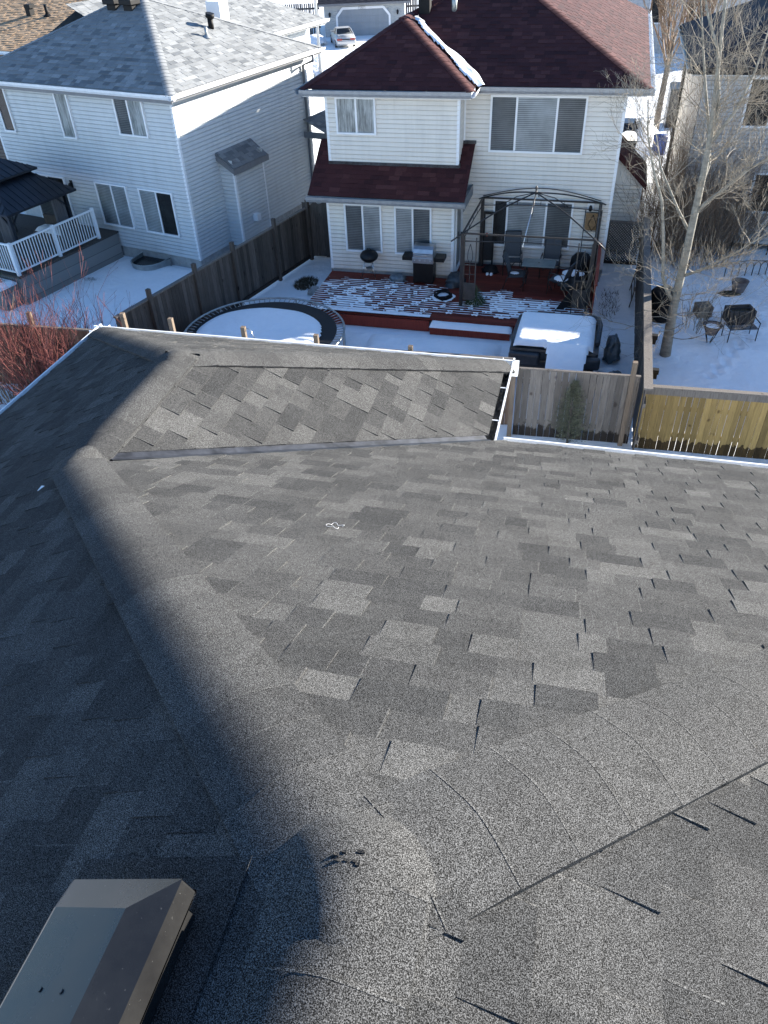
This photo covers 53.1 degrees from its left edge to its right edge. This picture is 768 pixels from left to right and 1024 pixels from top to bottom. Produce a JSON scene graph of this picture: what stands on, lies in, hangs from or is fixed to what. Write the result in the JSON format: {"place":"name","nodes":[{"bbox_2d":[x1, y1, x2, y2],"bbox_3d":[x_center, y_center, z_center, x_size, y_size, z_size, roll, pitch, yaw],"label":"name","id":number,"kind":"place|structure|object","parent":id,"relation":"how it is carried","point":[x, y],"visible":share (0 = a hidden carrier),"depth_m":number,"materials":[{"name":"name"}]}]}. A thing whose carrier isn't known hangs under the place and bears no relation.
{"place":"outdoors","nodes":[
{"label":"outdoors","id":0,"kind":"place"},
{"bbox_2d":[0,0,86,158],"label":"house","id":1,"kind":"structure","parent":0,"point":[23,22],"depth_m":32.81,"materials":[{"name":"beige"}]},
{"bbox_2d":[293,275,318,290],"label":"dead grass","id":2,"kind":"structure","parent":0,"point":[303,282],"depth_m":24.25,"materials":[{"name":"plant"}]},
{"bbox_2d":[308,285,318,295],"bbox_3d":[-2.130,-6.853,23.693,0.466,0.238,0.507,8,41,12],"label":"rock","id":3,"kind":"object","parent":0,"point":[312,290],"visible":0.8,"depth_m":23.58,"materials":[{"name":"stone"}]},
{"bbox_2d":[318,0,409,36],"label":"garage","id":4,"kind":"structure","parent":0,"point":[366,17],"depth_m":70.92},
{"bbox_2d":[337,8,388,35],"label":"garage door","id":5,"kind":"structure","parent":4,"relation":"in","point":[377,15],"depth_m":71.22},
{"bbox_2d":[0,0,767,463],"bbox_3d":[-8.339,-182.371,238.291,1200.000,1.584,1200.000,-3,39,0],"label":"snowy ground","id":6,"kind":"structure","parent":0,"point":[734,362],"depth_m":21.50,"materials":[{"name":"snow"}]},
{"bbox_2d":[0,293,50,404],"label":"shrub","id":7,"kind":"object","parent":6,"relation":"on","point":[4,392],"visible":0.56,"depth_m":18.75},
{"bbox_2d":[0,264,101,403],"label":"shrub","id":8,"kind":"object","parent":6,"relation":"on","point":[45,359],"visible":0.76,"depth_m":18.15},
{"bbox_2d":[0,208,123,310],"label":"raised patio","id":9,"kind":"structure","parent":6,"relation":"on","point":[100,248],"depth_m":24.58,"materials":[{"name":"dark weathered wood"},{"name":"white painted railing"}]},
{"bbox_2d":[0,278,14,288],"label":"snow pad","id":10,"kind":"object","parent":9,"relation":"on","point":[7,282],"visible":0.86,"depth_m":23.21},
{"bbox_2d":[0,158,79,268],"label":"gazebo","id":11,"kind":"object","parent":9,"relation":"on","point":[23,187],"visible":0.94,"depth_m":23.39,"materials":[{"name":"black metal"}]},
{"bbox_2d":[34,212,82,246],"bbox_3d":[-10.738,-9.277,25.284,1.450,0.720,0.720,17,43,22],"label":"patio sofa","id":12,"kind":"object","parent":9,"relation":"on","point":[49,218],"visible":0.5,"depth_m":25.31,"materials":[{"name":"grey wood"}]},
{"bbox_2d":[35,224,60,235],"bbox_3d":[-10.826,-9.284,25.206,1.250,0.136,0.500,17,43,22],"label":"snow pad","id":13,"kind":"object","parent":12,"relation":"on","point":[41,227],"visible":0.48,"depth_m":25.19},
{"bbox_2d":[22,244,134,356],"bbox_3d":[-7.436,-4.598,18.986,2.650,3.149,4.037,-28,46,-27],"label":"shrub","id":14,"kind":"object","parent":6,"relation":"on","point":[88,325],"visible":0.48,"depth_m":19.17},
{"bbox_2d":[0,258,191,328],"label":"snow pad","id":15,"kind":"object","parent":6,"relation":"on","point":[123,277],"visible":0.39,"depth_m":24.02,"materials":[{"name":"snow"}]},
{"bbox_2d":[130,252,171,270],"bbox_3d":[-7.879,-8.132,25.763,1.246,0.645,0.974,17,43,22],"label":"window well","id":16,"kind":"object","parent":6,"relation":"on","point":[166,262],"depth_m":25.38,"materials":[{"name":"metal"}]},
{"bbox_2d":[133,256,164,264],"bbox_3d":[-7.871,-8.299,25.661,1.200,0.010,0.950,17,43,22],"label":"window well cover","id":17,"kind":"object","parent":16,"relation":"on","point":[145,260],"depth_m":25.81,"materials":[{"name":"black plastic"}]},
{"bbox_2d":[0,0,329,267],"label":"house","id":18,"kind":"structure","parent":6,"relation":"on","point":[183,133],"depth_m":24.72,"materials":[{"name":"plastic"}]},
{"bbox_2d":[0,89,17,132],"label":"window","id":19,"kind":"structure","parent":18,"relation":"in","point":[6,115],"depth_m":25.44,"materials":[{"name":"white glass"}]},
{"bbox_2d":[33,172,74,217],"bbox_3d":[-11.462,-10.894,26.665,1.630,1.550,0.107,17,43,22],"label":"window","id":20,"kind":"structure","parent":18,"relation":"in","point":[46,207],"depth_m":26.44,"materials":[{"name":"white glass"}]},
{"bbox_2d":[52,94,78,139],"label":"window","id":21,"kind":"structure","parent":18,"relation":"in","point":[61,101],"depth_m":24.30,"materials":[{"name":"white glass"}]},
{"bbox_2d":[93,181,135,229],"bbox_3d":[-8.915,-10.172,25.506,1.370,1.390,0.107,17,43,22],"label":"window","id":22,"kind":"structure","parent":18,"relation":"in","point":[113,199],"depth_m":25.50,"materials":[{"name":"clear glass"}]},
{"bbox_2d":[111,99,149,138],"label":"window","id":23,"kind":"structure","parent":18,"relation":"in","point":[130,115],"depth_m":23.16,"materials":[{"name":"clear glass"}]},
{"bbox_2d":[137,188,180,237],"bbox_3d":[-7.233,-9.644,24.780,1.400,1.400,0.107,17,43,22],"label":"window","id":24,"kind":"structure","parent":18,"relation":"in","point":[158,207],"depth_m":24.77,"materials":[{"name":"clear glass"}]},
{"bbox_2d":[113,200,315,332],"bbox_3d":[-4.009,-7.375,23.053,0.175,1.950,10.950,17,43,22],"label":"fence","id":25,"kind":"object","parent":6,"relation":"on","point":[249,268],"visible":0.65,"depth_m":22.39,"materials":[{"name":"brown wood"}]},
{"bbox_2d":[301,202,330,256],"bbox_3d":[-1.941,-9.216,25.181,1.400,1.764,0.064,8,41,12],"label":"fence","id":26,"kind":"object","parent":25,"relation":"attached to","point":[319,229],"visible":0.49,"depth_m":25.16,"materials":[{"name":"brown wood"}]},
{"bbox_2d":[0,311,513,424],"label":"fence","id":27,"kind":"object","parent":6,"relation":"on","point":[82,333],"visible":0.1,"depth_m":18.61,"materials":[{"name":"brown wood"}]},
{"bbox_2d":[183,297,345,345],"bbox_3d":[-3.157,-4.471,20.435,4.313,0.714,4.312,8,41,12],"label":"trampoline","id":28,"kind":"object","parent":6,"relation":"on","point":[328,324],"visible":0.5,"depth_m":21.15,"materials":[{"name":"fabric"}]},
{"bbox_2d":[196,308,321,342],"bbox_3d":[-3.340,-4.622,20.100,3.350,0.093,3.300,8,41,12],"label":"snow pad","id":29,"kind":"object","parent":28,"relation":"on","point":[278,324],"visible":0.64,"depth_m":20.45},
{"bbox_2d":[285,3,320,34],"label":"fence","id":30,"kind":"object","parent":6,"relation":"on","point":[297,6],"visible":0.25,"depth_m":72.25,"materials":[{"name":"white wood"}]},
{"bbox_2d":[314,0,321,72],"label":"street lamp","id":31,"kind":"object","parent":6,"relation":"on","point":[318,40],"depth_m":54.88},
{"bbox_2d":[310,34,327,45],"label":"snow bank","id":32,"kind":"structure","parent":6,"relation":"on","point":[313,38],"depth_m":68.00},
{"bbox_2d":[312,50,343,75],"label":"snow bank","id":33,"kind":"structure","parent":6,"relation":"on","point":[329,58],"depth_m":57.56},
{"bbox_2d":[330,26,355,47],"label":"parked car","id":34,"kind":"object","parent":6,"relation":"on","point":[341,35],"visible":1,"depth_m":66.78,"materials":[{"name":"silver metal"}]},
{"bbox_2d":[0,324,767,1023],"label":"house","id":35,"kind":"structure","parent":6,"relation":"on","point":[496,708],"depth_m":2.26,"materials":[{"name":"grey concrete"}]},
{"bbox_2d":[333,849,365,865],"bbox_3d":[-0.070,0.686,1.534,0.060,0.016,0.036,7,40,12],"label":"roofing debris","id":36,"kind":"object","parent":35,"relation":"on","point":[347,860],"visible":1,"depth_m":1.53,"materials":[{"name":"grey stone"}]},
{"bbox_2d":[486,374,508,439],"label":"leaf litter","id":37,"kind":"object","parent":35,"relation":"on","point":[496,416],"visible":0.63,"depth_m":7.44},
{"bbox_2d":[406,0,418,13],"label":"fence","id":38,"kind":"object","parent":6,"relation":"on","point":[415,5],"visible":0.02,"depth_m":71.16,"materials":[{"name":"white wood"}]},
{"bbox_2d":[365,333,501,355],"bbox_3d":[1.145,-4.043,20.155,3.700,0.171,2.500,8,41,12],"label":"snow pad","id":39,"kind":"object","parent":6,"relation":"on","point":[393,341],"visible":0.38,"depth_m":20.58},
{"bbox_2d":[307,243,601,340],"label":"deck","id":40,"kind":"structure","parent":6,"relation":"on","point":[534,287],"depth_m":22.20,"materials":[{"name":"wood"}]},
{"bbox_2d":[360,248,377,278],"bbox_3d":[-0.444,-7.587,23.381,0.556,0.894,0.560,8,41,12],"label":"kettle grill","id":41,"kind":"object","parent":40,"relation":"on","point":[368,255],"visible":1,"depth_m":23.11,"materials":[{"name":"black metal"}]},
{"bbox_2d":[389,273,406,282],"bbox_3d":[0.399,-7.139,23.336,0.617,0.214,0.461,8,41,12],"label":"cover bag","id":42,"kind":"object","parent":40,"relation":"on","point":[397,277],"visible":1,"depth_m":23.24,"materials":[{"name":"fabric"}]},
{"bbox_2d":[402,242,445,283],"bbox_3d":[1.192,-7.393,22.864,1.260,1.136,0.546,8,41,12],"label":"gas grill","id":43,"kind":"object","parent":40,"relation":"on","point":[424,258],"visible":1,"depth_m":22.67,"materials":[{"name":"black metal"}]},
{"bbox_2d":[306,278,589,318],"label":"deck snow","id":44,"kind":"structure","parent":40,"relation":"on","point":[394,311],"depth_m":21.99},
{"bbox_2d":[434,289,452,300],"bbox_3d":[1.714,-6.284,22.258,0.516,0.114,0.577,-18,42,-18],"label":"garden hose","id":45,"kind":"object","parent":44,"relation":"on","point":[444,298],"visible":1,"depth_m":22.18,"materials":[{"name":"black plastic"}]},
{"bbox_2d":[432,292,454,301],"bbox_3d":[1.728,-6.250,22.287,0.661,0.057,0.650,8,41,12],"label":"snow patch","id":46,"kind":"object","parent":45,"relation":"on","point":[441,294],"visible":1,"depth_m":22.26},
{"bbox_2d":[570,280,586,313],"bbox_3d":[5.349,-5.851,20.985,0.425,0.856,0.305,8,41,12],"label":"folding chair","id":47,"kind":"object","parent":44,"relation":"on","point":[578,284],"visible":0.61,"depth_m":20.83,"materials":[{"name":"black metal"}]},
{"bbox_2d":[445,271,466,288],"bbox_3d":[2.162,-6.978,22.912,0.691,0.380,0.742,8,41,12],"label":"dark bag","id":48,"kind":"object","parent":40,"relation":"on","point":[452,280],"visible":0.83,"depth_m":22.76,"materials":[{"name":"plastic"}]},
{"bbox_2d":[429,320,512,333],"bbox_3d":[2.385,-5.121,21.071,2.260,0.102,0.500,8,41,12],"label":"snow pad","id":49,"kind":"object","parent":40,"relation":"on","point":[472,327],"visible":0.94,"depth_m":20.94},
{"bbox_2d":[464,285,487,306],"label":"evergreen boughs","id":50,"kind":"object","parent":40,"relation":"on","point":[480,299],"visible":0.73,"depth_m":21.73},
{"bbox_2d":[481,211,494,265],"bbox_3d":[3.179,-8.300,23.437,0.340,1.660,0.055,8,41,12],"label":"folding screen","id":51,"kind":"object","parent":40,"relation":"on","point":[487,250],"visible":0.73,"depth_m":23.54,"materials":[{"name":"black metal"}]},
{"bbox_2d":[481,264,498,274],"bbox_3d":[3.263,-7.479,23.575,0.566,0.233,0.422,8,41,12],"label":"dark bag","id":52,"kind":"object","parent":40,"relation":"on","point":[491,268],"visible":1,"depth_m":23.49,"materials":[{"name":"black plastic"}]},
{"bbox_2d":[502,231,521,275],"bbox_3d":[3.885,-7.813,23.240,0.568,1.138,0.687,3,40,6],"label":"patio chair","id":53,"kind":"object","parent":40,"relation":"on","point":[512,249],"visible":0.74,"depth_m":23.27,"materials":[{"name":"grey metal"}]},
{"bbox_2d":[502,250,526,291],"bbox_3d":[3.793,-7.038,22.416,0.687,0.998,0.568,9,41,14],"label":"patio chair","id":54,"kind":"object","parent":40,"relation":"on","point":[522,273],"visible":0.98,"depth_m":22.34,"materials":[{"name":"brown metal"}]},
{"bbox_2d":[451,186,606,313],"bbox_3d":[4.181,-7.727,21.687,4.043,2.948,3.492,8,41,12],"label":"gazebo frame","id":55,"kind":"object","parent":40,"relation":"on","point":[466,291],"visible":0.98,"depth_m":20.94,"materials":[{"name":"brown metal"}]},
{"bbox_2d":[580,210,602,271],"bbox_3d":[6.098,-8.019,22.793,0.484,1.840,0.042,8,41,12],"label":"trellis","id":56,"kind":"object","parent":55,"relation":"attached to","point":[590,220],"visible":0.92,"depth_m":22.47,"materials":[{"name":"black metal"}]},
{"bbox_2d":[520,258,556,289],"bbox_3d":[4.508,-6.965,22.516,0.966,0.695,0.627,8,41,12],"label":"patio table","id":57,"kind":"object","parent":40,"relation":"on","point":[539,263],"visible":0.91,"depth_m":22.28,"materials":[{"name":"black metal"}]},
{"bbox_2d":[539,239,562,276],"bbox_3d":[5.001,-7.582,22.992,0.568,1.018,0.688,10,41,15],"label":"patio chair","id":58,"kind":"object","parent":40,"relation":"on","point":[552,251],"visible":0.65,"depth_m":23.00,"materials":[{"name":"grey metal"}]},
{"bbox_2d":[546,261,578,295],"bbox_3d":[5.107,-6.698,21.954,0.687,0.968,0.568,22,46,27],"label":"patio chair","id":59,"kind":"object","parent":40,"relation":"on","point":[568,273],"visible":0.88,"depth_m":21.91,"materials":[{"name":"brown metal"}]},
{"bbox_2d":[557,274,586,291],"bbox_3d":[5.512,-6.777,22.395,0.860,0.492,0.821,-15,41,-15],"label":"covered stool","id":60,"kind":"object","parent":40,"relation":"on","point":[567,283],"visible":0.34,"depth_m":22.23,"materials":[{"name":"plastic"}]},
{"bbox_2d":[570,252,590,280],"bbox_3d":[5.785,-7.224,22.664,0.620,0.820,0.620,8,41,12],"label":"smoker drum","id":61,"kind":"object","parent":40,"relation":"on","point":[574,259],"visible":0.45,"depth_m":22.37,"materials":[{"name":"black metal"}]},
{"bbox_2d":[295,0,655,281],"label":"house","id":62,"kind":"structure","parent":6,"relation":"on","point":[427,140],"depth_m":21.76,"materials":[{"name":"beige plastic"}]},
{"bbox_2d":[334,97,376,134],"bbox_3d":[-0.795,-11.162,21.663,1.170,0.970,0.107,8,41,12],"label":"window","id":63,"kind":"structure","parent":62,"relation":"in","point":[354,116],"depth_m":21.67,"materials":[{"name":"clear glass"}]},
{"bbox_2d":[343,204,382,252],"bbox_3d":[-0.615,-8.522,23.091,1.150,1.430,0.107,8,41,12],"label":"window","id":64,"kind":"structure","parent":62,"relation":"in","point":[363,223],"depth_m":23.08,"materials":[{"name":"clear glass"}]},
{"bbox_2d":[394,206,431,254],"bbox_3d":[0.863,-8.315,22.766,1.120,1.420,0.107,8,41,12],"label":"window","id":65,"kind":"structure","parent":62,"relation":"in","point":[412,225],"depth_m":22.69,"materials":[{"name":"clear glass"}]},
{"bbox_2d":[415,16,484,86],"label":"roof snow","id":66,"kind":"structure","parent":62,"relation":"on","point":[467,69],"depth_m":21.07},
{"bbox_2d":[454,209,461,270],"bbox_3d":[2.269,-8.365,23.213,0.085,2.070,0.920,8,41,12],"label":"door","id":67,"kind":"structure","parent":62,"relation":"in","point":[458,227],"depth_m":23.25,"materials":[{"name":"white glass"}]},
{"bbox_2d":[492,199,573,249],"bbox_3d":[4.416,-8.609,22.996,2.340,1.390,0.107,8,41,12],"label":"window","id":68,"kind":"structure","parent":62,"relation":"in","point":[545,221],"depth_m":22.93,"materials":[{"name":"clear glass"}]},
{"bbox_2d":[488,94,588,154],"bbox_3d":[4.232,-10.719,21.287,2.620,1.470,0.107,8,41,12],"label":"window","id":69,"kind":"structure","parent":62,"relation":"in","point":[532,124],"depth_m":21.27,"materials":[{"name":"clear glass"}]},
{"bbox_2d":[603,220,642,264],"bbox_3d":[7.454,-8.400,24.014,1.020,1.340,0.060,8,41,12],"label":"lattice screen","id":70,"kind":"object","parent":62,"relation":"attached to","point":[620,224],"visible":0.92,"depth_m":24.00,"materials":[{"name":"grey wood"}]},
{"bbox_2d":[508,311,602,395],"bbox_3d":[4.289,-3.989,19.215,2.238,1.020,2.507,8,41,12],"label":"hot tub","id":71,"kind":"object","parent":6,"relation":"on","point":[531,356],"visible":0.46,"depth_m":18.71,"materials":[{"name":"plastic"}]},
{"bbox_2d":[513,311,595,381],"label":"snow slab","id":72,"kind":"structure","parent":71,"relation":"on","point":[553,333],"depth_m":18.70,"materials":[{"name":"snow"}]},
{"bbox_2d":[542,379,593,442],"bbox_3d":[4.059,-2.094,16.496,1.168,1.673,1.060,-3,39,0],"label":"juniper","id":73,"kind":"object","parent":6,"relation":"on","point":[572,391],"visible":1,"depth_m":16.47,"materials":[{"name":"green plant"}]},
{"bbox_2d":[507,361,640,445],"bbox_3d":[4.034,-2.373,16.541,2.640,2.134,0.190,6,40,10],"label":"fence","id":74,"kind":"object","parent":6,"relation":"on","point":[614,387],"visible":0.88,"depth_m":16.57,"materials":[{"name":"brown wood"}]},
{"bbox_2d":[602,334,620,363],"bbox_3d":[5.879,-4.250,19.721,0.457,0.667,0.734,8,41,12],"label":"garbage bag","id":75,"kind":"object","parent":6,"relation":"on","point":[614,350],"visible":0.91,"depth_m":19.60,"materials":[{"name":"grey plastic"}]},
{"bbox_2d":[623,118,637,131],"bbox_3d":[11.158,-17.899,36.414,1.900,1.361,4.530,10,41,15],"label":"parked car","id":76,"kind":"object","parent":6,"relation":"on","point":[626,123],"visible":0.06,"depth_m":35.34,"materials":[{"name":"paint"}]},
{"bbox_2d":[629,258,639,307],"bbox_3d":[7.266,-6.658,22.304,0.160,1.004,1.230,8,41,12],"label":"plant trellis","id":77,"kind":"object","parent":6,"relation":"on","point":[634,288],"visible":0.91,"depth_m":22.16,"materials":[{"name":"brown wood"}]},
{"bbox_2d":[632,217,652,449],"bbox_3d":[6.646,-5.020,19.843,0.180,1.675,10.200,8,41,12],"label":"fence","id":78,"kind":"object","parent":6,"relation":"on","point":[644,355],"visible":0.81,"depth_m":18.35,"materials":[{"name":"brown wood"}]},
{"bbox_2d":[636,118,658,160],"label":"snow bank","id":79,"kind":"structure","parent":6,"relation":"on","point":[639,152],"depth_m":34.55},
{"bbox_2d":[652,133,668,153],"bbox_3d":[12.067,-16.010,33.737,0.620,1.050,0.611,8,41,12],"label":"rain barrel","id":80,"kind":"object","parent":6,"relation":"on","point":[661,141],"visible":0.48,"depth_m":33.43,"materials":[{"name":"blue plastic"}]},
{"bbox_2d":[651,286,672,322],"bbox_3d":[7.742,-5.817,21.415,0.840,0.800,0.827,-3,39,0],"label":"compost bin","id":81,"kind":"object","parent":6,"relation":"on","point":[656,297],"visible":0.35,"depth_m":21.17,"materials":[{"name":"black plastic"}]},
{"bbox_2d":[559,0,767,358],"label":"tree","id":82,"kind":"object","parent":6,"relation":"on","point":[711,119],"visible":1,"depth_m":17.11,"materials":[{"name":"brown plant"}]},
{"bbox_2d":[614,107,726,263],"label":"branches","id":83,"kind":"object","parent":6,"relation":"on","point":[656,213],"visible":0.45,"depth_m":23.93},
{"bbox_2d":[663,82,680,127],"bbox_3d":[15.515,-21.201,40.354,1.300,2.100,2.000,8,41,12],"label":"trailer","id":84,"kind":"object","parent":6,"relation":"on","point":[670,96],"visible":0.16,"depth_m":39.74,"materials":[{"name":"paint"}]},
{"bbox_2d":[643,0,702,130],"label":"tree","id":85,"kind":"object","parent":6,"relation":"on","point":[669,43],"visible":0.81,"depth_m":35.99,"materials":[{"name":"brown plant"}]},
{"bbox_2d":[613,132,767,270],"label":"branches","id":86,"kind":"object","parent":6,"relation":"on","point":[701,223],"visible":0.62,"depth_m":23.35,"materials":[{"name":"plant"}]},
{"bbox_2d":[624,57,767,247],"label":"branches","id":87,"kind":"object","parent":6,"relation":"on","point":[671,150],"visible":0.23,"depth_m":23.81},
{"bbox_2d":[632,384,767,459],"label":"fence","id":88,"kind":"object","parent":6,"relation":"on","point":[751,439],"visible":0.87,"depth_m":16.06,"materials":[{"name":"yellow wood"}]},
{"bbox_2d":[680,282,722,333],"bbox_3d":[8.599,-5.572,20.727,1.005,1.303,1.230,-17,42,-17],"label":"shrub","id":89,"kind":"object","parent":6,"relation":"on","point":[705,317],"visible":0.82,"depth_m":20.77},
{"bbox_2d":[692,0,735,18],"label":"tree","id":90,"kind":"object","parent":6,"relation":"on","point":[708,4],"visible":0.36,"depth_m":41.10,"materials":[{"name":"brown plant"}]},
{"bbox_2d":[664,0,767,244],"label":"house","id":91,"kind":"structure","parent":6,"relation":"on","point":[757,6],"depth_m":23.49,"materials":[{"name":"grey plastic"}]},
{"bbox_2d":[740,77,767,127],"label":"window","id":92,"kind":"structure","parent":91,"relation":"in","point":[759,111],"depth_m":22.66,"materials":[{"name":"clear glass"}]},
{"bbox_2d":[746,172,767,213],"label":"window","id":93,"kind":"structure","parent":91,"relation":"in","point":[758,196],"depth_m":24.01,"materials":[{"name":"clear glass"}]},
{"bbox_2d":[684,164,767,257],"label":"shrub","id":94,"kind":"object","parent":6,"relation":"on","point":[752,220],"visible":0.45,"depth_m":24.16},
{"bbox_2d":[717,290,739,296],"bbox_3d":[10.175,-6.460,22.670,0.677,0.064,0.478,-3,39,0],"label":"rock","id":95,"kind":"object","parent":6,"relation":"on","point":[726,293],"visible":0.72,"depth_m":22.60,"materials":[{"name":"stone"}]},
{"bbox_2d":[732,277,749,293],"bbox_3d":[10.457,-6.650,22.645,0.500,0.330,0.492,-3,39,0],"label":"plant pot","id":96,"kind":"object","parent":6,"relation":"on","point":[742,285],"visible":0.87,"depth_m":22.56,"materials":[{"name":"ceramic"}]},
{"bbox_2d":[721,307,760,342],"bbox_3d":[9.434,-4.955,20.313,0.768,0.753,0.545,-3,39,0],"label":"garden bench","id":97,"kind":"object","parent":6,"relation":"on","point":[730,326],"visible":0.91,"depth_m":20.30,"materials":[{"name":"black metal"}]},
{"bbox_2d":[722,260,767,275],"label":"garden edging","id":98,"kind":"object","parent":6,"relation":"on","point":[747,266],"visible":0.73,"depth_m":23.39,"materials":[{"name":"black metal"}]},
{"bbox_2d":[726,177,767,261],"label":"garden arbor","id":99,"kind":"object","parent":6,"relation":"on","point":[748,208],"visible":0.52,"depth_m":23.57,"materials":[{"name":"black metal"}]},
{"bbox_2d":[555,268,579,310],"bbox_3d":[5.149,-6.207,21.361,0.336,0.948,1.133,20,45,25],"label":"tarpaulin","id":100,"kind":"object","parent":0,"point":[563,304],"visible":0.61,"depth_m":21.35,"materials":[{"name":"black"}]},
{"bbox_2d":[599,288,620,318],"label":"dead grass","id":101,"kind":"structure","parent":0,"point":[606,303],"depth_m":22.39,"materials":[{"name":"plant"}]},
{"bbox_2d":[602,370,624,383],"bbox_3d":[5.651,-3.303,18.850,0.629,0.331,0.554,0,40,3],"label":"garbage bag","id":102,"kind":"object","parent":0,"point":[617,371],"visible":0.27,"depth_m":18.81,"materials":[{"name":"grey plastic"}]},
{"bbox_2d":[597,367,618,372],"bbox_3d":[5.583,-3.493,19.070,0.591,0.130,0.472,8,41,12],"label":"snow patch","id":103,"kind":"object","parent":102,"relation":"on","point":[605,369],"visible":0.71,"depth_m":19.04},
{"bbox_2d":[628,0,749,53],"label":"house","id":104,"kind":"structure","parent":0,"point":[655,11],"depth_m":58.30,"materials":[{"name":"grey plastic"}]},
{"bbox_2d":[649,0,665,23],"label":"window","id":105,"kind":"structure","parent":104,"relation":"in","point":[655,12],"depth_m":58.32,"materials":[{"name":"black glass"}]},
{"bbox_2d":[684,2,705,21],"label":"window","id":106,"kind":"structure","parent":104,"relation":"in","point":[693,2],"depth_m":57.68,"materials":[{"name":"glass"}]},
{"bbox_2d":[693,301,713,317],"bbox_3d":[8.950,-5.679,21.573,0.400,0.300,0.400,-3,39,0],"label":"crate","id":107,"kind":"object","parent":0,"point":[698,306],"visible":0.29,"depth_m":21.47,"materials":[{"name":"beige wood"}]},
{"bbox_2d":[703,309,722,342],"bbox_3d":[8.589,-4.824,20.126,0.505,0.857,0.504,-3,39,0],"label":"planter stand","id":108,"kind":"object","parent":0,"point":[715,332],"visible":0.81,"depth_m":20.09,"materials":[{"name":"black metal"}]},
{"bbox_2d":[722,304,756,324],"bbox_3d":[9.792,-5.441,21.192,0.700,0.360,0.500,-3,39,0],"label":"planter box","id":109,"kind":"object","parent":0,"point":[741,316],"visible":0.61,"depth_m":21.07,"materials":[{"name":"brown wood"}]},
{"bbox_3d":[10.361,-15.377,32.820,0.700,1.060,0.840,8,41,12],"label":"refuse bin","id":110,"kind":"object","parent":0,"visible":0},
{"bbox_2d":[623,131,636,140],"bbox_3d":[10.338,-15.880,32.405,0.660,0.241,0.800,8,41,12],"label":"snow pad","id":111,"kind":"object","parent":110,"relation":"on","point":[628,135],"visible":0.7,"depth_m":32.17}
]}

